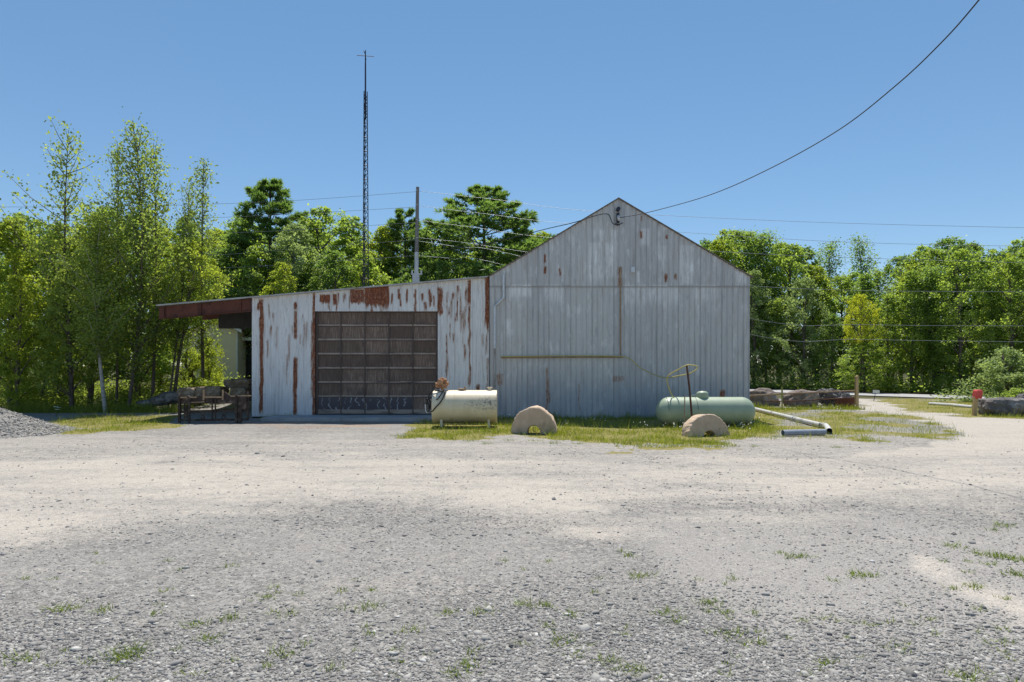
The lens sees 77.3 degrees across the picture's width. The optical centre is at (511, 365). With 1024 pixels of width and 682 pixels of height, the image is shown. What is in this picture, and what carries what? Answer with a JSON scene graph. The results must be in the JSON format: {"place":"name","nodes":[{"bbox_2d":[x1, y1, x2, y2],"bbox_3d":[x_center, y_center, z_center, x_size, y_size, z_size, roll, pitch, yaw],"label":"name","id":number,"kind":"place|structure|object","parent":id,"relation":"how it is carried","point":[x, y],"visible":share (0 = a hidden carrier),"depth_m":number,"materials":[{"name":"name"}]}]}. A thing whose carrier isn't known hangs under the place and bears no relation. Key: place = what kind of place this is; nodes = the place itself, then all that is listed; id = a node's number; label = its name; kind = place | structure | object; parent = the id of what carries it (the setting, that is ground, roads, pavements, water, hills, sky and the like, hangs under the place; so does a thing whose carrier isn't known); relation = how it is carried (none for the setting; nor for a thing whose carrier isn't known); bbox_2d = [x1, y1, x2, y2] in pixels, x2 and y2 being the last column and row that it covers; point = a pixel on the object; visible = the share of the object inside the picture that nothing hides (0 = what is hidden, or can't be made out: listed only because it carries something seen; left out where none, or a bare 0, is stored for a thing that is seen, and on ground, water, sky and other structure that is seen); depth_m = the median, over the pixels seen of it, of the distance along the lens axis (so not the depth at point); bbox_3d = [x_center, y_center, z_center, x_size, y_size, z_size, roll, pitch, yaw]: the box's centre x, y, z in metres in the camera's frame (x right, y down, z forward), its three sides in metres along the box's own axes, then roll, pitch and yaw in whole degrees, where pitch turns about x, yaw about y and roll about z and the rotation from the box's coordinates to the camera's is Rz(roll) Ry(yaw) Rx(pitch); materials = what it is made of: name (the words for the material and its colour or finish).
{"place":"outdoors","nodes":[
{"label":"outdoors","id":0,"kind":"place"},
{"bbox_2d":[357,50,373,286],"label":"lattice tower","id":1,"kind":"structure","parent":0,"point":[364,190],"depth_m":37.96,"materials":[{"name":"metal"}]},
{"bbox_2d":[0,366,1023,681],"bbox_3d":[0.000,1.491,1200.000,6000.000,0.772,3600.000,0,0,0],"label":"ground","id":2,"kind":"structure","parent":0,"point":[580,504],"depth_m":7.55,"materials":[{"name":"grey gravel"}]},
{"bbox_2d":[0,273,62,411],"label":"leafy tree","id":3,"kind":"object","parent":2,"relation":"on","point":[14,290],"visible":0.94,"depth_m":25.56,"materials":[{"name":"green plant"}]},
{"bbox_2d":[0,210,62,407],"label":"leafy tree","id":4,"kind":"object","parent":2,"relation":"on","point":[23,270],"visible":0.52,"depth_m":26.79,"materials":[{"name":"green plant"}]},
{"bbox_2d":[0,211,65,381],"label":"leafy tree","id":5,"kind":"object","parent":2,"relation":"on","point":[30,226],"visible":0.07,"depth_m":32.93,"materials":[{"name":"green plant"}]},
{"bbox_2d":[0,408,75,438],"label":"gravel pile","id":6,"kind":"object","parent":2,"relation":"on","point":[15,424],"visible":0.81,"depth_m":17.43,"materials":[{"name":"gravel"}]},
{"bbox_2d":[23,242,62,402],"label":"leafy tree","id":7,"kind":"object","parent":2,"relation":"on","point":[46,359],"visible":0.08,"depth_m":28.24,"materials":[{"name":"green plant"}]},
{"bbox_2d":[10,221,88,399],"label":"leafy tree","id":8,"kind":"object","parent":2,"relation":"on","point":[56,248],"visible":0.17,"depth_m":28.52,"materials":[{"name":"green plant"}]},
{"bbox_2d":[0,110,134,391],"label":"aspen tree","id":9,"kind":"object","parent":2,"relation":"on","point":[68,175],"visible":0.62,"depth_m":26.39,"materials":[{"name":"green plant"}]},
{"bbox_2d":[28,258,117,408],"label":"leafy tree","id":10,"kind":"object","parent":2,"relation":"on","point":[55,314],"visible":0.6,"depth_m":25.55,"materials":[{"name":"green plant"}]},
{"bbox_2d":[29,224,135,406],"bbox_3d":[-18.370,-2.180,27.405,3.768,8.146,4.140,0,0,21],"label":"leafy tree","id":11,"kind":"object","parent":2,"relation":"on","point":[91,391],"visible":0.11,"depth_m":27.23,"materials":[{"name":"green plant"}]},
{"bbox_2d":[45,205,150,412],"bbox_3d":[-16.291,-2.238,25.211,3.636,8.301,3.413,0,0,-3],"label":"aspen tree","id":12,"kind":"object","parent":2,"relation":"on","point":[93,283],"visible":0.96,"depth_m":24.96,"materials":[{"name":"green plant"}]},
{"bbox_2d":[91,143,148,407],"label":"aspen tree","id":13,"kind":"object","parent":2,"relation":"on","point":[117,186],"visible":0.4,"depth_m":26.52,"materials":[{"name":"green plant"}]},
{"bbox_2d":[0,358,244,409],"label":"thicket undergrowth","id":14,"kind":"object","parent":2,"relation":"on","point":[83,400],"visible":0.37,"depth_m":28.04,"materials":[{"name":"green plant"}]},
{"bbox_2d":[56,106,196,406],"bbox_3d":[-15.197,-4.219,26.446,4.993,12.272,5.086,0,0,8],"label":"aspen tree","id":15,"kind":"object","parent":2,"relation":"on","point":[138,166],"visible":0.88,"depth_m":26.03,"materials":[{"name":"green plant"}]},
{"bbox_2d":[71,210,191,399],"bbox_3d":[-16.438,-2.616,28.711,5.328,8.791,5.097,0,0,18],"label":"leafy tree","id":16,"kind":"object","parent":2,"relation":"on","point":[138,379],"visible":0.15,"depth_m":28.49,"materials":[{"name":"green plant"}]},
{"bbox_2d":[115,225,198,392],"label":"leafy tree","id":17,"kind":"object","parent":2,"relation":"on","point":[170,247],"visible":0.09,"depth_m":30.84,"materials":[{"name":"green plant"}]},
{"bbox_2d":[123,143,204,396],"bbox_3d":[-14.989,-3.866,27.491,3.180,11.522,2.856,0,0,-40],"label":"aspen tree","id":18,"kind":"object","parent":2,"relation":"on","point":[156,294],"visible":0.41,"depth_m":27.44,"materials":[{"name":"green plant"}]},
{"bbox_2d":[143,174,221,406],"bbox_3d":[-14.131,-3.191,27.404,2.744,10.248,1.959,5,0,0],"label":"aspen tree","id":19,"kind":"object","parent":2,"relation":"on","point":[175,345],"visible":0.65,"depth_m":27.34,"materials":[{"name":"green plant"}]},
{"bbox_2d":[135,237,233,407],"bbox_3d":[-13.977,-1.772,27.675,3.391,7.416,3.556,7,0,0],"label":"leaning tree","id":20,"kind":"object","parent":2,"relation":"on","point":[206,275],"visible":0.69,"depth_m":27.28,"materials":[{"name":"green plant"}]},
{"bbox_2d":[158,346,217,390],"bbox_3d":[-15.500,0.487,31.044,2.772,2.969,2.685,0,0,23],"label":"shrub","id":21,"kind":"object","parent":2,"relation":"on","point":[191,355],"visible":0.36,"depth_m":30.72,"materials":[{"name":"green plant"}]},
{"bbox_2d":[156,216,219,346],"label":"leafy tree","id":22,"kind":"object","parent":2,"relation":"on","point":[181,227],"visible":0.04,"depth_m":48.55,"materials":[{"name":"green plant"}]},
{"bbox_2d":[163,156,235,383],"bbox_3d":[-13.963,-3.860,28.504,3.039,11.146,3.384,0,0,-43],"label":"aspen tree","id":23,"kind":"object","parent":2,"relation":"on","point":[201,346],"visible":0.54,"depth_m":28.83,"materials":[{"name":"green plant"}]},
{"bbox_2d":[189,334,225,385],"bbox_3d":[-14.606,0.210,30.559,1.911,3.457,2.562,0,0,-27],"label":"shrub","id":24,"kind":"object","parent":2,"relation":"on","point":[209,359],"visible":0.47,"depth_m":30.34,"materials":[{"name":"green plant"}]},
{"bbox_2d":[195,386,229,396],"bbox_3d":[-12.410,1.166,26.498,1.140,0.661,0.937,0,0,0],"label":"stone block","id":25,"kind":"object","parent":2,"relation":"on","point":[213,391],"depth_m":26.07,"materials":[{"name":"grey stone"}]},
{"bbox_2d":[178,390,251,422],"bbox_3d":[-9.607,1.325,20.692,2.365,1.077,0.269,0,0,2],"label":"carrier frame","id":26,"kind":"object","parent":2,"relation":"on","point":[241,402],"visible":1,"depth_m":20.66,"materials":[{"name":"brown metal"}]},
{"bbox_2d":[182,320,251,383],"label":"cottage","id":27,"kind":"structure","parent":2,"relation":"on","point":[234,347],"depth_m":40.00,"materials":[{"name":"green"}]},
{"bbox_2d":[181,225,253,368],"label":"leafy tree","id":28,"kind":"object","parent":2,"relation":"on","point":[215,231],"visible":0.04,"depth_m":49.38,"materials":[{"name":"green plant"}]},
{"bbox_2d":[196,213,275,318],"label":"leafy tree","id":29,"kind":"object","parent":2,"relation":"on","point":[229,225],"visible":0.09,"depth_m":48.46,"materials":[{"name":"green plant"}]},
{"bbox_2d":[229,387,251,400],"bbox_3d":[-11.212,1.198,26.506,0.729,0.615,0.950,0,0,0],"label":"stone block","id":30,"kind":"object","parent":2,"relation":"on","point":[238,391],"depth_m":26.09,"materials":[{"name":"grey stone"}]},
{"bbox_2d":[223,379,251,387],"bbox_3d":[-11.580,0.763,27.286,1.193,0.409,0.967,0,0,0],"label":"stone block","id":31,"kind":"object","parent":30,"relation":"on","point":[230,383],"depth_m":26.87,"materials":[{"name":"grey stone"}]},
{"bbox_2d":[222,240,279,359],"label":"leafy tree","id":32,"kind":"object","parent":2,"relation":"on","point":[252,257],"visible":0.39,"depth_m":41.49,"materials":[{"name":"green plant"}]},
{"bbox_2d":[198,177,325,299],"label":"pine tree","id":33,"kind":"object","parent":2,"relation":"on","point":[261,192],"visible":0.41,"depth_m":44.51,"materials":[{"name":"green plant"}]},
{"bbox_2d":[251,260,298,333],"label":"leafy tree","id":34,"kind":"object","parent":2,"relation":"on","point":[281,266],"visible":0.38,"depth_m":37.78,"materials":[{"name":"green plant"}]},
{"bbox_2d":[237,220,332,344],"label":"leafy tree","id":35,"kind":"object","parent":2,"relation":"on","point":[289,237],"visible":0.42,"depth_m":41.54,"materials":[{"name":"green plant"}]},
{"bbox_2d":[284,203,375,291],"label":"leafy tree","id":36,"kind":"object","parent":2,"relation":"on","point":[315,223],"visible":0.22,"depth_m":45.44,"materials":[{"name":"green plant"}]},
{"bbox_2d":[304,248,357,290],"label":"leafy tree","id":37,"kind":"object","parent":2,"relation":"on","point":[331,277],"visible":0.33,"depth_m":40.70,"materials":[{"name":"green plant"}]},
{"bbox_2d":[261,415,431,420],"bbox_3d":[-5.150,1.840,21.935,6.400,0.220,1.370,0,0,0],"label":"concrete apron","id":38,"kind":"object","parent":2,"relation":"on","point":[342,418],"visible":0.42,"depth_m":21.25,"materials":[{"name":"grey concrete"}]},
{"bbox_2d":[319,210,375,288],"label":"leafy tree","id":39,"kind":"object","parent":2,"relation":"on","point":[351,229],"visible":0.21,"depth_m":47.54,"materials":[{"name":"green plant"}]},
{"bbox_2d":[335,252,391,286],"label":"leafy tree","id":40,"kind":"object","parent":2,"relation":"on","point":[358,274],"visible":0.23,"depth_m":41.46,"materials":[{"name":"green plant"}]},
{"bbox_2d":[349,225,412,285],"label":"leafy tree","id":41,"kind":"object","parent":2,"relation":"on","point":[382,231],"visible":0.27,"depth_m":45.50,"materials":[{"name":"green plant"}]},
{"bbox_2d":[376,208,433,283],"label":"pine tree","id":42,"kind":"object","parent":2,"relation":"on","point":[399,232],"visible":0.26,"depth_m":46.11,"materials":[{"name":"green plant"}]},
{"bbox_2d":[411,187,421,281],"bbox_3d":[-5.960,-4.505,39.911,0.700,13.313,0.502,0,0,0],"label":"utility pole","id":43,"kind":"object","parent":2,"relation":"on","point":[416,274],"visible":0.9,"depth_m":39.90,"materials":[{"name":"grey wood"}]},
{"bbox_2d":[398,219,471,277],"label":"leafy tree","id":44,"kind":"object","parent":2,"relation":"on","point":[431,246],"visible":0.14,"depth_m":47.43,"materials":[{"name":"green plant"}]},
{"bbox_2d":[420,259,455,280],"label":"leafy tree","id":45,"kind":"object","parent":2,"relation":"on","point":[441,270],"visible":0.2,"depth_m":41.84,"materials":[{"name":"green plant"}]},
{"bbox_2d":[156,197,752,417],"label":"metal barn","id":46,"kind":"structure","parent":2,"relation":"on","point":[647,292],"depth_m":22.50,"materials":[{"name":"grey metal"}]},
{"bbox_2d":[316,311,437,413],"bbox_3d":[-4.776,-0.131,22.652,4.331,3.662,0.056,0,0,0],"label":"garage door","id":47,"kind":"structure","parent":46,"relation":"in","point":[368,362],"depth_m":22.67,"materials":[{"name":"brown wood"}]},
{"bbox_2d":[501,355,697,397],"bbox_3d":[3.178,0.362,21.618,6.840,1.452,2.562,0,0,32],"label":"gas hose","id":48,"kind":"object","parent":46,"relation":"attached to","point":[620,356],"visible":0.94,"depth_m":22.34,"materials":[{"name":"rubber"}]},
{"bbox_2d":[620,0,978,217],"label":"service cable","id":49,"kind":"object","parent":46,"relation":"attached to","point":[841,127],"visible":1,"depth_m":13.58,"materials":[{"name":"black rubber"}]},
{"bbox_2d":[425,378,496,427],"bbox_3d":[-1.526,1.120,19.330,2.165,1.520,1.043,0,0,0],"label":"fuel tank","id":50,"kind":"object","parent":2,"relation":"on","point":[461,405],"visible":1,"depth_m":18.93,"materials":[{"name":"white metal"}]},
{"bbox_2d":[384,183,554,284],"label":"pine tree","id":51,"kind":"object","parent":2,"relation":"on","point":[463,219],"visible":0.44,"depth_m":44.09,"materials":[{"name":"green plant"}]},
{"bbox_2d":[0,433,1023,681],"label":"weeds","id":52,"kind":"object","parent":2,"relation":"on","point":[548,605],"visible":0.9,"depth_m":4.59,"materials":[{"name":"green plant"}]},
{"bbox_2d":[511,405,557,433],"bbox_3d":[0.621,1.494,17.540,1.262,0.801,0.460,0,0,9],"label":"concrete half ring","id":53,"kind":"object","parent":2,"relation":"on","point":[539,417],"visible":0.95,"depth_m":17.32,"materials":[{"name":"beige concrete"}]},
{"bbox_2d":[655,391,754,426],"bbox_3d":[5.883,1.325,19.498,3.000,1.110,0.873,0,0,0],"label":"propane tank","id":54,"kind":"object","parent":2,"relation":"on","point":[669,411],"visible":0.81,"depth_m":19.13,"materials":[{"name":"green metal"}]},
{"bbox_2d":[681,414,729,436],"bbox_3d":[5.108,1.632,16.916,1.292,0.721,0.420,0,-9,-16],"label":"concrete half ring","id":55,"kind":"object","parent":2,"relation":"on","point":[710,424],"visible":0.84,"depth_m":16.74,"materials":[{"name":"beige concrete"}]},
{"bbox_2d":[708,234,751,359],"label":"forest tree","id":56,"kind":"object","parent":2,"relation":"on","point":[715,246],"visible":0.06,"depth_m":59.21,"materials":[{"name":"green plant"}]},
{"bbox_2d":[719,229,798,376],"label":"forest tree","id":57,"kind":"object","parent":2,"relation":"on","point":[737,236],"visible":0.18,"depth_m":56.82,"materials":[{"name":"green plant"}]},
{"bbox_2d":[750,388,780,405],"bbox_3d":[11.442,1.631,29.503,1.769,1.230,1.017,0,0,0],"label":"boulder","id":58,"kind":"object","parent":2,"relation":"on","point":[758,399],"visible":0.47,"depth_m":29.07,"materials":[{"name":"grey stone"}]},
{"bbox_2d":[746,268,785,383],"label":"leafy tree","id":59,"kind":"object","parent":2,"relation":"on","point":[753,332],"visible":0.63,"depth_m":52.41,"materials":[{"name":"green plant"}]},
{"bbox_2d":[734,225,804,386],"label":"forest tree","id":60,"kind":"object","parent":2,"relation":"on","point":[762,243],"visible":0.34,"depth_m":55.70,"materials":[{"name":"green plant"}]},
{"bbox_2d":[756,295,793,388],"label":"leafy tree","id":61,"kind":"object","parent":2,"relation":"on","point":[775,350],"visible":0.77,"depth_m":52.02,"materials":[{"name":"green plant"}]},
{"bbox_2d":[755,407,831,433],"bbox_3d":[9.441,1.760,21.634,0.552,0.152,8.889,0,0,9],"label":"drain pipe","id":62,"kind":"object","parent":2,"relation":"on","point":[807,421],"visible":0.88,"depth_m":20.90,"materials":[{"name":"white plastic"}]},
{"bbox_2d":[750,242,839,383],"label":"forest tree","id":63,"kind":"object","parent":2,"relation":"on","point":[793,263],"visible":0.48,"depth_m":53.43,"materials":[{"name":"green plant"}]},
{"bbox_2d":[783,389,819,406],"bbox_3d":[13.082,1.623,28.990,1.540,1.121,1.054,0,0,0],"label":"boulder","id":64,"kind":"object","parent":2,"relation":"on","point":[788,397],"visible":0.54,"depth_m":28.59,"materials":[{"name":"grey stone"}]},
{"bbox_2d":[762,276,842,389],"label":"leafy tree","id":65,"kind":"object","parent":2,"relation":"on","point":[803,286],"visible":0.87,"depth_m":49.19,"materials":[{"name":"green plant"}]},
{"bbox_2d":[750,390,854,401],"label":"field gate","id":66,"kind":"structure","parent":2,"relation":"on","point":[805,393],"depth_m":27.58,"materials":[{"name":"metal"}]},
{"bbox_2d":[764,244,843,375],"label":"forest tree","id":67,"kind":"object","parent":2,"relation":"on","point":[811,253],"visible":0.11,"depth_m":57.49,"materials":[{"name":"green plant"}]},
{"bbox_2d":[781,429,826,435],"bbox_3d":[7.726,1.765,16.934,1.246,0.152,0.156,0,0,-11],"label":"grey pipe","id":68,"kind":"object","parent":2,"relation":"on","point":[802,431],"visible":0.95,"depth_m":16.88,"materials":[{"name":"blue plastic"}]},
{"bbox_2d":[780,263,854,385],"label":"forest tree","id":69,"kind":"object","parent":2,"relation":"on","point":[819,278],"visible":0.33,"depth_m":52.33,"materials":[{"name":"green plant"}]},
{"bbox_2d":[810,235,852,366],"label":"leafy tree","id":70,"kind":"object","parent":2,"relation":"on","point":[830,270],"visible":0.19,"depth_m":66.94,"materials":[{"name":"green plant"}]},
{"bbox_2d":[789,274,876,387],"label":"forest tree","id":71,"kind":"object","parent":2,"relation":"on","point":[837,279],"visible":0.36,"depth_m":51.36,"materials":[{"name":"green plant"}]},
{"bbox_2d":[816,388,851,405],"bbox_3d":[14.924,1.653,29.530,1.774,1.256,1.147,0,0,0],"label":"boulder","id":72,"kind":"object","parent":2,"relation":"on","point":[829,395],"visible":0.33,"depth_m":29.25,"materials":[{"name":"grey stone"}]},
{"bbox_2d":[811,313,858,385],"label":"leafy tree","id":73,"kind":"object","parent":2,"relation":"on","point":[832,320],"visible":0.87,"depth_m":47.49,"materials":[{"name":"green plant"}]},
{"bbox_2d":[820,270,879,386],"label":"forest tree","id":74,"kind":"object","parent":2,"relation":"on","point":[853,275],"visible":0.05,"depth_m":54.44,"materials":[{"name":"green plant"}]},
{"bbox_2d":[833,271,890,380],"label":"forest tree","id":75,"kind":"object","parent":2,"relation":"on","point":[864,284],"visible":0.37,"depth_m":49.51,"materials":[{"name":"green plant"}]},
{"bbox_2d":[835,232,893,351],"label":"leafy tree","id":76,"kind":"object","parent":2,"relation":"on","point":[861,261],"visible":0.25,"depth_m":65.38,"materials":[{"name":"green plant"}]},
{"bbox_2d":[841,293,888,391],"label":"yellow tree","id":77,"kind":"object","parent":2,"relation":"on","point":[859,303],"visible":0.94,"depth_m":44.56,"materials":[{"name":"green plant"}]},
{"bbox_2d":[832,343,913,392],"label":"leafy tree","id":78,"kind":"object","parent":2,"relation":"on","point":[864,346],"visible":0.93,"depth_m":43.80,"materials":[{"name":"green plant"}]},
{"bbox_2d":[866,264,894,385],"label":"forest tree","id":79,"kind":"object","parent":2,"relation":"on","point":[880,278],"visible":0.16,"depth_m":53.23,"materials":[{"name":"green plant"}]},
{"bbox_2d":[864,292,909,391],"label":"leafy tree","id":80,"kind":"object","parent":2,"relation":"on","point":[888,303],"visible":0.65,"depth_m":44.70,"materials":[{"name":"green plant"}]},
{"bbox_2d":[750,350,1023,394],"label":"undergrowth","id":81,"kind":"object","parent":2,"relation":"on","point":[923,387],"visible":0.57,"depth_m":44.53,"materials":[{"name":"green plant"}]},
{"bbox_2d":[858,254,922,386],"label":"forest tree","id":82,"kind":"object","parent":2,"relation":"on","point":[900,259],"visible":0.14,"depth_m":52.49,"materials":[{"name":"green plant"}]},
{"bbox_2d":[881,261,912,382],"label":"forest tree","id":83,"kind":"object","parent":2,"relation":"on","point":[896,275],"visible":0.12,"depth_m":49.71,"materials":[{"name":"green plant"}]},
{"bbox_2d":[881,266,942,392],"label":"leafy tree","id":84,"kind":"object","parent":2,"relation":"on","point":[909,275],"visible":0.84,"depth_m":43.83,"materials":[{"name":"green plant"}]},
{"bbox_2d":[875,262,948,386],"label":"forest tree","id":85,"kind":"object","parent":2,"relation":"on","point":[909,266],"visible":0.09,"depth_m":48.07,"materials":[{"name":"green plant"}]},
{"bbox_2d":[889,243,948,383],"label":"forest tree","id":86,"kind":"object","parent":2,"relation":"on","point":[919,248],"visible":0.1,"depth_m":51.29,"materials":[{"name":"green plant"}]},
{"bbox_2d":[890,260,971,392],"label":"leafy tree","id":87,"kind":"object","parent":2,"relation":"on","point":[930,282],"visible":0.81,"depth_m":43.35,"materials":[{"name":"green plant"}]},
{"bbox_2d":[874,235,994,388],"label":"forest tree","id":88,"kind":"object","parent":2,"relation":"on","point":[944,243],"visible":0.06,"depth_m":49.81,"materials":[{"name":"green plant"}]},
{"bbox_2d":[891,247,1000,390],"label":"forest tree","id":89,"kind":"object","parent":2,"relation":"on","point":[938,255],"visible":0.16,"depth_m":47.40,"materials":[{"name":"green plant"}]},
{"bbox_2d":[912,248,1016,392],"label":"leafy tree","id":90,"kind":"object","parent":2,"relation":"on","point":[952,263],"visible":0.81,"depth_m":41.58,"materials":[{"name":"green plant"}]},
{"bbox_2d":[935,242,1009,382],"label":"forest tree","id":91,"kind":"object","parent":2,"relation":"on","point":[969,263],"visible":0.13,"depth_m":46.23,"materials":[{"name":"green plant"}]},
{"bbox_2d":[925,346,1023,401],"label":"bush","id":92,"kind":"object","parent":2,"relation":"on","point":[1015,355],"visible":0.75,"depth_m":31.39,"materials":[{"name":"green plant"}]},
{"bbox_2d":[947,240,1005,378],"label":"forest tree","id":93,"kind":"object","parent":2,"relation":"on","point":[991,251],"visible":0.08,"depth_m":48.60,"materials":[{"name":"green plant"}]},
{"bbox_2d":[941,258,1022,387],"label":"forest tree","id":94,"kind":"object","parent":2,"relation":"on","point":[988,264],"visible":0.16,"depth_m":45.34,"materials":[{"name":"green plant"}]},
{"bbox_2d":[962,265,1020,394],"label":"leafy tree","id":95,"kind":"object","parent":2,"relation":"on","point":[1000,330],"visible":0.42,"depth_m":41.32,"materials":[{"name":"green plant"}]},
{"bbox_2d":[969,255,1023,375],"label":"leafy tree","id":96,"kind":"object","parent":2,"relation":"on","point":[1011,313],"visible":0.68,"depth_m":40.08,"materials":[{"name":"green plant"}]},
{"bbox_2d":[977,397,1023,415],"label":"boulder","id":97,"kind":"object","parent":2,"relation":"on","point":[1006,405],"visible":0.77,"depth_m":23.48,"materials":[{"name":"grey stone"}]},
{"bbox_2d":[996,245,1023,351],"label":"leafy tree","id":98,"kind":"object","parent":2,"relation":"on","point":[1022,293],"visible":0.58,"depth_m":39.85,"materials":[{"name":"green plant"}]},
{"bbox_2d":[0,0,1023,365],"label":"sky","id":99,"kind":"structure","parent":0,"point":[578,105],"materials":[{"name":"blue"}]},
{"bbox_2d":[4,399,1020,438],"bbox_3d":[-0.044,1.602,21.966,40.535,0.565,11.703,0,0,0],"label":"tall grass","id":100,"kind":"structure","parent":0,"point":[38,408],"depth_m":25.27,"materials":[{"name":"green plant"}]},
{"bbox_2d":[48,396,1023,447],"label":"grass","id":101,"kind":"structure","parent":0,"point":[497,431],"depth_m":18.24,"materials":[{"name":"green plant"}]},
{"bbox_2d":[750,389,996,398],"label":"road","id":102,"kind":"structure","parent":0,"point":[890,394],"depth_m":39.69,"materials":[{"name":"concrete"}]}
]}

